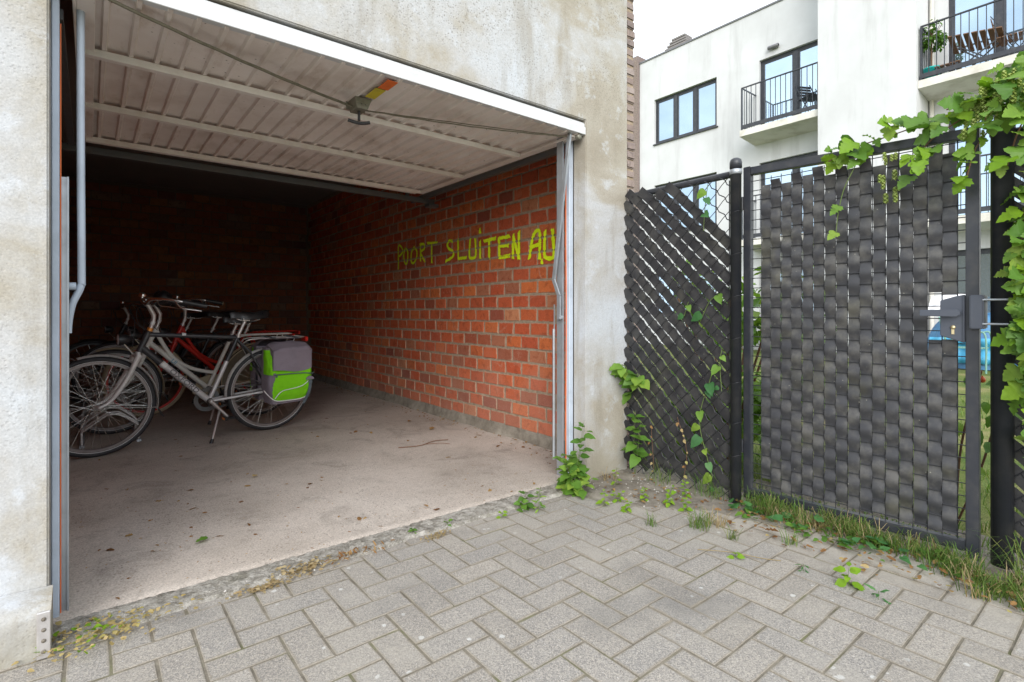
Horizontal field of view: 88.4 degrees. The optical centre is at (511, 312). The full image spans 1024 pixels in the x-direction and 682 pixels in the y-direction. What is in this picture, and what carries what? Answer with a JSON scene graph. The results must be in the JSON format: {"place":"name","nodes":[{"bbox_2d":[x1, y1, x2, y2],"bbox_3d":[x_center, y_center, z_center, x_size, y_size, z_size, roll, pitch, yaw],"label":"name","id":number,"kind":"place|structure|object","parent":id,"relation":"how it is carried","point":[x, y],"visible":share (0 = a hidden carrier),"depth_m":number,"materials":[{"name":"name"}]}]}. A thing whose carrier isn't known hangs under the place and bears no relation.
{"place":"outdoors","nodes":[
{"label":"outdoors","id":0,"kind":"place"},
{"bbox_2d":[53,379,575,623],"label":"garage floor","id":1,"kind":"structure","parent":0,"point":[362,471],"depth_m":3.04,"materials":[{"name":"concrete"}]},
{"bbox_2d":[79,381,140,448],"bbox_3d":[-3.780,0.873,4.910,0.370,0.230,2.530,0,0,-39],"label":"bicycle stand","id":2,"kind":"object","parent":1,"relation":"on","point":[130,415],"visible":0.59,"depth_m":4.22,"materials":[{"name":"metal"}]},
{"bbox_2d":[69,300,238,402],"bbox_3d":[-4.164,0.425,6.133,0.622,1.133,1.753,0,0,30],"label":"bicycle","id":3,"kind":"object","parent":1,"relation":"on","point":[182,351],"visible":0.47,"depth_m":5.95,"materials":[{"name":"metal"}]},
{"bbox_2d":[71,299,265,409],"bbox_3d":[-3.640,0.415,5.765,0.622,1.153,1.753,0,0,28],"label":"bicycle","id":4,"kind":"object","parent":1,"relation":"on","point":[212,349],"visible":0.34,"depth_m":5.60,"materials":[{"name":"metal"}]},
{"bbox_2d":[69,290,294,433],"bbox_3d":[-2.831,0.402,4.676,0.622,1.185,1.750,0,0,28],"label":"bicycle","id":5,"kind":"object","parent":1,"relation":"on","point":[209,379],"visible":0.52,"depth_m":4.51,"materials":[{"name":"metal"}]},
{"bbox_2d":[69,292,311,457],"bbox_3d":[-2.422,0.423,4.011,0.646,1.136,1.863,3,2,43],"label":"bicycle","id":6,"kind":"object","parent":1,"relation":"on","point":[129,366],"visible":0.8,"depth_m":3.82,"materials":[{"name":"metal"}]},
{"bbox_2d":[249,335,313,403],"bbox_3d":[-1.975,0.481,4.493,0.511,0.561,0.380,3,2,43],"label":"pannier bag","id":7,"kind":"object","parent":6,"relation":"hanging from","point":[285,372],"visible":0.89,"depth_m":4.32,"materials":[{"name":"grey fabric"}]},
{"bbox_2d":[101,295,299,415],"bbox_3d":[-3.080,0.405,5.421,0.622,1.176,1.751,0,0,27],"label":"bicycle","id":8,"kind":"object","parent":1,"relation":"on","point":[193,350],"visible":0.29,"depth_m":5.19,"materials":[{"name":"metal"}]},
{"bbox_2d":[196,536,207,541],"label":"fallen leaf","id":9,"kind":"object","parent":1,"relation":"on","point":[202,538],"visible":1,"depth_m":2.26,"materials":[{"name":"green plant"}]},
{"bbox_2d":[72,392,550,598],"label":"floor litter","id":10,"kind":"object","parent":1,"relation":"on","point":[359,518],"visible":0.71,"depth_m":2.73,"materials":[{"name":"brown plant"}]},
{"bbox_2d":[398,439,448,447],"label":"twig","id":11,"kind":"object","parent":1,"relation":"on","point":[424,444],"visible":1,"depth_m":3.92,"materials":[{"name":"brown wood"}]},
{"bbox_2d":[315,382,564,457],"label":"floor litter","id":12,"kind":"object","parent":1,"relation":"on","point":[434,420],"visible":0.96,"depth_m":4.98,"materials":[{"name":"brown plant"}]},
{"bbox_2d":[0,496,1023,681],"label":"pavement","id":13,"kind":"structure","parent":0,"point":[567,589],"depth_m":1.72,"materials":[{"name":"concrete"}]},
{"bbox_2d":[34,615,124,653],"bbox_3d":[-1.308,0.968,1.596,0.213,0.025,0.200,0,0,1],"label":"dried clump","id":14,"kind":"object","parent":13,"relation":"on","point":[55,634],"visible":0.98,"depth_m":1.61,"materials":[{"name":"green plant"}]},
{"bbox_2d":[11,594,199,671],"bbox_3d":[-1.257,0.980,1.634,0.531,0.035,0.273,0,0,-39],"label":"dried clump","id":15,"kind":"object","parent":13,"relation":"on","point":[115,632],"visible":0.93,"depth_m":1.61,"materials":[{"name":"yellow plant"}]},
{"bbox_2d":[218,574,300,602],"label":"dried clump","id":16,"kind":"object","parent":13,"relation":"on","point":[262,587],"visible":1,"depth_m":1.90,"materials":[{"name":"plant"}]},
{"bbox_2d":[52,479,592,647],"bbox_3d":[-0.486,1.008,2.347,2.420,0.054,0.230,0,0,-39],"label":"threshold strip","id":17,"kind":"object","parent":13,"relation":"on","point":[213,589],"visible":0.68,"depth_m":2.01,"materials":[{"name":"concrete"}]},
{"bbox_2d":[266,552,347,580],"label":"dried clump","id":18,"kind":"object","parent":17,"relation":"on","point":[312,565],"visible":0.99,"depth_m":2.02,"materials":[{"name":"plant"}]},
{"bbox_2d":[308,539,393,575],"bbox_3d":[-0.645,0.976,2.137,0.381,0.040,0.092,0,0,-39],"label":"dried clump","id":19,"kind":"object","parent":13,"relation":"on","point":[349,553],"visible":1,"depth_m":2.14,"materials":[{"name":"brown plant"}]},
{"bbox_2d":[133,475,699,619],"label":"stone chips","id":20,"kind":"object","parent":13,"relation":"on","point":[479,517],"visible":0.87,"depth_m":2.71,"materials":[{"name":"grey stone"}]},
{"bbox_2d":[419,528,450,541],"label":"dried clump","id":21,"kind":"object","parent":13,"relation":"on","point":[434,535],"visible":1,"depth_m":2.34,"materials":[{"name":"plant"}]},
{"bbox_2d":[496,510,507,518],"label":"seedling","id":22,"kind":"object","parent":13,"relation":"on","point":[499,517],"visible":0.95,"depth_m":2.55,"materials":[{"name":"green plant"}]},
{"bbox_2d":[514,491,534,511],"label":"seedling","id":23,"kind":"object","parent":13,"relation":"on","point":[527,506],"visible":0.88,"depth_m":2.66,"materials":[{"name":"green plant"}]},
{"bbox_2d":[531,487,546,512],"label":"seedling","id":24,"kind":"object","parent":13,"relation":"on","point":[537,510],"visible":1,"depth_m":2.65,"materials":[{"name":"green plant"}]},
{"bbox_2d":[596,489,609,504],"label":"seedling","id":25,"kind":"object","parent":13,"relation":"on","point":[599,501],"visible":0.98,"depth_m":2.72,"materials":[{"name":"green plant"}]},
{"bbox_2d":[620,501,631,512],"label":"seedling","id":26,"kind":"object","parent":13,"relation":"on","point":[624,508],"visible":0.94,"depth_m":2.64,"materials":[{"name":"green plant"}]},
{"bbox_2d":[644,509,658,526],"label":"grass tuft","id":27,"kind":"object","parent":13,"relation":"on","point":[651,520],"visible":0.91,"depth_m":2.47,"materials":[{"name":"green plant"}]},
{"bbox_2d":[678,497,692,511],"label":"seedling","id":28,"kind":"object","parent":13,"relation":"on","point":[684,506],"visible":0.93,"depth_m":2.65,"materials":[{"name":"green plant"}]},
{"bbox_2d":[680,507,717,531],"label":"grass tuft","id":29,"kind":"object","parent":13,"relation":"on","point":[699,523],"visible":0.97,"depth_m":2.44,"materials":[{"name":"green plant"}]},
{"bbox_2d":[705,505,730,528],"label":"grass tuft","id":30,"kind":"object","parent":13,"relation":"on","point":[717,522],"visible":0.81,"depth_m":2.47,"materials":[{"name":"plant"}]},
{"bbox_2d":[721,524,742,539],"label":"grass tuft","id":31,"kind":"object","parent":13,"relation":"on","point":[732,535],"visible":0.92,"depth_m":2.32,"materials":[{"name":"green plant"}]},
{"bbox_2d":[727,552,745,558],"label":"seedling","id":32,"kind":"object","parent":13,"relation":"on","point":[740,556],"visible":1,"depth_m":2.14,"materials":[{"name":"green plant"}]},
{"bbox_2d":[698,549,780,560],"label":"dry stalk","id":33,"kind":"object","parent":13,"relation":"on","point":[742,554],"visible":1,"depth_m":2.15,"materials":[{"name":"plant"}]},
{"bbox_2d":[779,525,804,546],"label":"grass tuft","id":34,"kind":"object","parent":13,"relation":"on","point":[787,542],"visible":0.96,"depth_m":2.27,"materials":[{"name":"green plant"}]},
{"bbox_2d":[562,457,1023,582],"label":"soil","id":35,"kind":"structure","parent":13,"relation":"on","point":[627,476],"depth_m":2.84,"materials":[{"name":"brown soil"}]},
{"bbox_2d":[552,455,597,499],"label":"weed","id":36,"kind":"object","parent":35,"relation":"on","point":[576,485],"visible":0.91,"depth_m":2.88,"materials":[{"name":"green plant"}]},
{"bbox_2d":[557,422,595,493],"bbox_3d":[0.357,0.829,2.953,0.216,0.458,0.205,0,0,3],"label":"weed","id":37,"kind":"object","parent":35,"relation":"on","point":[582,468],"visible":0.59,"depth_m":2.93,"materials":[{"name":"green plant"}]},
{"bbox_2d":[594,469,618,482],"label":"grass tuft","id":38,"kind":"object","parent":35,"relation":"on","point":[605,476],"visible":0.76,"depth_m":3.11,"materials":[{"name":"plant"}]},
{"bbox_2d":[611,468,621,484],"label":"seedling","id":39,"kind":"object","parent":35,"relation":"on","point":[613,482],"visible":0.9,"depth_m":3.02,"materials":[{"name":"green plant"}]},
{"bbox_2d":[610,491,624,502],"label":"seedling","id":40,"kind":"object","parent":35,"relation":"on","point":[615,499],"visible":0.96,"depth_m":2.78,"materials":[{"name":"green plant"}]},
{"bbox_2d":[620,413,652,473],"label":"weed","id":41,"kind":"object","parent":35,"relation":"on","point":[635,460],"visible":0.98,"depth_m":3.18,"materials":[{"name":"green plant"}]},
{"bbox_2d":[640,487,648,500],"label":"seedling","id":42,"kind":"object","parent":35,"relation":"on","point":[642,496],"visible":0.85,"depth_m":2.78,"materials":[{"name":"green plant"}]},
{"bbox_2d":[632,460,688,485],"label":"grass tuft","id":43,"kind":"object","parent":35,"relation":"on","point":[660,475],"visible":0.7,"depth_m":3.06,"materials":[{"name":"green plant"}]},
{"bbox_2d":[604,473,726,513],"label":"dead leaves","id":44,"kind":"object","parent":35,"relation":"on","point":[702,501],"visible":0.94,"depth_m":2.85,"materials":[{"name":"brown plant"}]},
{"bbox_2d":[663,485,675,507],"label":"seedling","id":45,"kind":"object","parent":35,"relation":"on","point":[672,492],"visible":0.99,"depth_m":2.72,"materials":[{"name":"green plant"}]},
{"bbox_2d":[680,480,690,497],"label":"seedling","id":46,"kind":"object","parent":35,"relation":"on","point":[687,495],"visible":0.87,"depth_m":2.82,"materials":[{"name":"green plant"}]},
{"bbox_2d":[668,469,752,501],"bbox_3d":[1.083,0.933,2.852,0.450,0.154,0.587,0,0,23],"label":"grass tuft","id":47,"kind":"object","parent":35,"relation":"on","point":[711,491],"visible":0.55,"depth_m":2.83,"materials":[{"name":"green plant"}]},
{"bbox_2d":[727,498,983,586],"bbox_3d":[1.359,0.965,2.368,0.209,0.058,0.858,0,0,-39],"label":"ground cover","id":48,"kind":"object","parent":35,"relation":"on","point":[778,517],"visible":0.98,"depth_m":2.23,"materials":[{"name":"green plant"}]},
{"bbox_2d":[714,500,1018,612],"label":"dead leaves","id":49,"kind":"object","parent":35,"relation":"on","point":[1012,603],"visible":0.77,"depth_m":2.12,"materials":[{"name":"brown plant"}]},
{"bbox_2d":[737,486,1023,611],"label":"grass","id":50,"kind":"structure","parent":35,"relation":"on","point":[931,557],"depth_m":2.14,"materials":[{"name":"green plant"}]},
{"bbox_2d":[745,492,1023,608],"bbox_3d":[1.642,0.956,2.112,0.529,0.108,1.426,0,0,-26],"label":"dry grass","id":51,"kind":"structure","parent":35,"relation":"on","point":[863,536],"depth_m":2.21,"materials":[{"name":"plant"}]},
{"bbox_2d":[970,528,1023,578],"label":"grass tuft","id":52,"kind":"object","parent":35,"relation":"on","point":[1018,555],"visible":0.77,"depth_m":1.97,"materials":[{"name":"green plant"}]},
{"bbox_2d":[795,564,808,572],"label":"seedling","id":53,"kind":"object","parent":13,"relation":"on","point":[802,567],"visible":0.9,"depth_m":2.03,"materials":[{"name":"green plant"}]},
{"bbox_2d":[833,562,864,590],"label":"seedling","id":54,"kind":"object","parent":13,"relation":"on","point":[840,582],"visible":0.99,"depth_m":1.93,"materials":[{"name":"green plant"}]},
{"bbox_2d":[864,583,890,604],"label":"seedling","id":55,"kind":"object","parent":13,"relation":"on","point":[882,591],"visible":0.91,"depth_m":1.83,"materials":[{"name":"green plant"}]},
{"bbox_2d":[633,0,775,58],"label":"sky","id":56,"kind":"structure","parent":0,"point":[656,22],"materials":[{"name":"white"}]},
{"bbox_2d":[633,343,1023,563],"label":"lawn","id":57,"kind":"structure","parent":0,"point":[985,396],"depth_m":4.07,"materials":[{"name":"plant"}]},
{"bbox_2d":[650,259,813,472],"bbox_3d":[1.477,0.350,3.519,1.034,1.571,1.248,0,0,-39],"label":"shrub","id":58,"kind":"object","parent":57,"relation":"on","point":[756,389],"visible":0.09,"depth_m":3.33,"materials":[{"name":"green plant"}]},
{"bbox_2d":[675,311,813,351],"bbox_3d":[6.391,0.456,13.095,1.611,1.445,4.886,0,0,-39],"label":"shrub","id":59,"kind":"object","parent":57,"relation":"on","point":[754,343],"visible":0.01,"depth_m":13.80,"materials":[{"name":"green plant"}]},
{"bbox_2d":[913,371,1022,522],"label":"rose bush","id":60,"kind":"object","parent":57,"relation":"on","point":[985,406],"visible":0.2,"depth_m":2.31,"materials":[{"name":"green plant"}]},
{"bbox_2d":[928,294,1015,369],"bbox_3d":[8.656,0.325,9.421,1.254,1.350,2.225,0,0,-39],"label":"covered furniture","id":61,"kind":"object","parent":57,"relation":"on","point":[935,301],"visible":0.09,"depth_m":9.41,"materials":[{"name":"blue fabric"}]},
{"bbox_2d":[938,317,989,373],"bbox_3d":[7.699,0.536,8.940,0.468,0.929,0.641,0,0,-39],"label":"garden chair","id":62,"kind":"object","parent":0,"point":[985,337],"visible":0.26,"depth_m":8.56,"materials":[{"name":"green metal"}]},
{"label":"ground","id":63,"kind":"structure","parent":0,"visible":0},
{"bbox_2d":[0,0,634,669],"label":"garage","id":64,"kind":"structure","parent":63,"relation":"on","point":[414,204],"depth_m":3.18,"materials":[{"name":"concrete"}]},
{"bbox_2d":[72,0,585,193],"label":"garage door","id":65,"kind":"structure","parent":64,"relation":"in","point":[204,77],"depth_m":2.67,"materials":[{"name":"white paint"}]},
{"bbox_2d":[633,56,645,341],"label":"brick building","id":66,"kind":"structure","parent":63,"relation":"on","point":[637,60],"depth_m":17.30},
{"bbox_2d":[623,157,741,502],"bbox_3d":[0.960,0.145,3.052,0.093,1.910,0.790,0,0,-38],"label":"chain link fence","id":67,"kind":"object","parent":63,"relation":"on","point":[730,340],"visible":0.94,"depth_m":3.00,"materials":[{"name":"black plastic"}]},
{"bbox_2d":[609,363,649,404],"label":"shrub branch","id":68,"kind":"object","parent":67,"relation":"attached to","point":[630,380],"visible":1,"depth_m":3.18,"materials":[{"name":"green plant"}]},
{"bbox_2d":[648,417,687,480],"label":"bindweed","id":69,"kind":"object","parent":67,"relation":"attached to","point":[684,441],"visible":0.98,"depth_m":2.98,"materials":[{"name":"green plant"}]},
{"bbox_2d":[678,184,725,492],"bbox_3d":[1.029,0.140,2.884,0.078,1.681,0.317,0,0,-39],"label":"bindweed","id":70,"kind":"object","parent":67,"relation":"attached to","point":[696,439],"visible":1,"depth_m":2.86,"materials":[{"name":"green plant"}]},
{"bbox_2d":[639,0,1023,359],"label":"apartment building","id":71,"kind":"structure","parent":63,"relation":"on","point":[715,100],"depth_m":13.29,"materials":[{"name":"white paint"}]},
{"bbox_2d":[653,78,717,145],"bbox_3d":[5.275,-6.067,16.030,0.195,1.463,2.220,0,0,-39],"label":"window","id":72,"kind":"structure","parent":71,"relation":"in","point":[693,110],"depth_m":16.04,"materials":[{"name":"paint"}]},
{"bbox_2d":[656,173,716,233],"bbox_3d":[5.275,-3.261,16.030,0.195,1.593,2.220,0,0,-39],"label":"window","id":73,"kind":"structure","parent":71,"relation":"in","point":[700,203],"depth_m":15.70,"materials":[{"name":"glass"}]},
{"bbox_2d":[656,270,716,316],"bbox_3d":[5.275,-0.557,16.030,0.195,1.383,2.220,0,0,-39],"label":"window","id":74,"kind":"structure","parent":71,"relation":"in","point":[672,292],"depth_m":16.46,"materials":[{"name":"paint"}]},
{"bbox_2d":[761,41,817,124],"bbox_3d":[7.332,-5.790,13.572,0.064,2.016,1.806,0,0,-39],"label":"window","id":75,"kind":"structure","parent":71,"relation":"in","point":[807,54],"depth_m":13.72,"materials":[{"name":"paint"}]},
{"bbox_2d":[761,151,817,235],"bbox_3d":[7.332,-2.980,13.572,0.064,2.096,1.806,0,0,-39],"label":"window","id":76,"kind":"structure","parent":71,"relation":"in","point":[787,178],"depth_m":13.71,"materials":[{"name":"paint"}]},
{"bbox_2d":[780,263,813,346],"bbox_3d":[7.332,-0.175,13.572,0.064,2.146,1.806,0,0,-39],"label":"window","id":77,"kind":"structure","parent":71,"relation":"in","point":[813,263],"depth_m":13.45,"materials":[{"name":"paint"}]},
{"bbox_2d":[794,84,816,113],"bbox_3d":[7.282,-5.234,12.880,0.425,0.907,0.525,0,0,-9],"label":"folding chair","id":78,"kind":"object","parent":71,"relation":"on","point":[806,98],"visible":0.67,"depth_m":13.00,"materials":[{"name":"paint"}]},
{"bbox_2d":[922,18,948,78],"bbox_3d":[8.711,-5.426,10.912,0.614,1.283,0.566,0,0,-39],"label":"potted tree","id":79,"kind":"object","parent":71,"relation":"on","point":[940,39],"visible":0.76,"depth_m":10.84,"materials":[{"name":"green plant"}]},
{"bbox_2d":[934,60,961,75],"bbox_3d":[8.867,-4.895,10.679,0.360,0.220,0.397,0,0,-39],"label":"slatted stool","id":80,"kind":"object","parent":71,"relation":"on","point":[947,64],"visible":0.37,"depth_m":10.62,"materials":[{"name":"brown wood"}]},
{"bbox_2d":[947,26,1006,69],"bbox_3d":[9.151,-5.146,10.358,0.529,0.740,0.807,0,0,-39],"label":"folding table","id":81,"kind":"object","parent":71,"relation":"on","point":[999,30],"visible":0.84,"depth_m":10.32,"materials":[{"name":"brown wood"}]},
{"bbox_2d":[949,0,1022,71],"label":"window","id":82,"kind":"structure","parent":71,"relation":"in","point":[955,6],"depth_m":10.74,"materials":[{"name":"paint"}]},
{"bbox_2d":[949,115,1022,215],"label":"window","id":83,"kind":"structure","parent":71,"relation":"in","point":[985,149],"depth_m":10.74,"materials":[{"name":"paint"}]},
{"bbox_2d":[958,248,1022,312],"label":"window","id":84,"kind":"structure","parent":71,"relation":"in","point":[985,253],"depth_m":10.73,"materials":[{"name":"glass"}]},
{"bbox_2d":[990,16,1023,57],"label":"folding chair","id":85,"kind":"object","parent":71,"relation":"on","point":[1009,39],"visible":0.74,"depth_m":10.03,"materials":[{"name":"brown wood"}]},
{"bbox_2d":[969,125,1023,569],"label":"chain link fence","id":86,"kind":"object","parent":63,"relation":"on","point":[1006,471],"visible":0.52,"depth_m":2.04,"materials":[{"name":"black metal"}]},
{"bbox_2d":[742,128,980,561],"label":"garden gate","id":87,"kind":"structure","parent":86,"relation":"attached to","point":[880,357],"depth_m":2.39,"materials":[{"name":"plastic"}]},
{"bbox_2d":[820,51,1023,457],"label":"hop vine","id":88,"kind":"object","parent":87,"relation":"hanging from","point":[987,103],"visible":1,"depth_m":2.01,"materials":[{"name":"green plant"}]}
]}

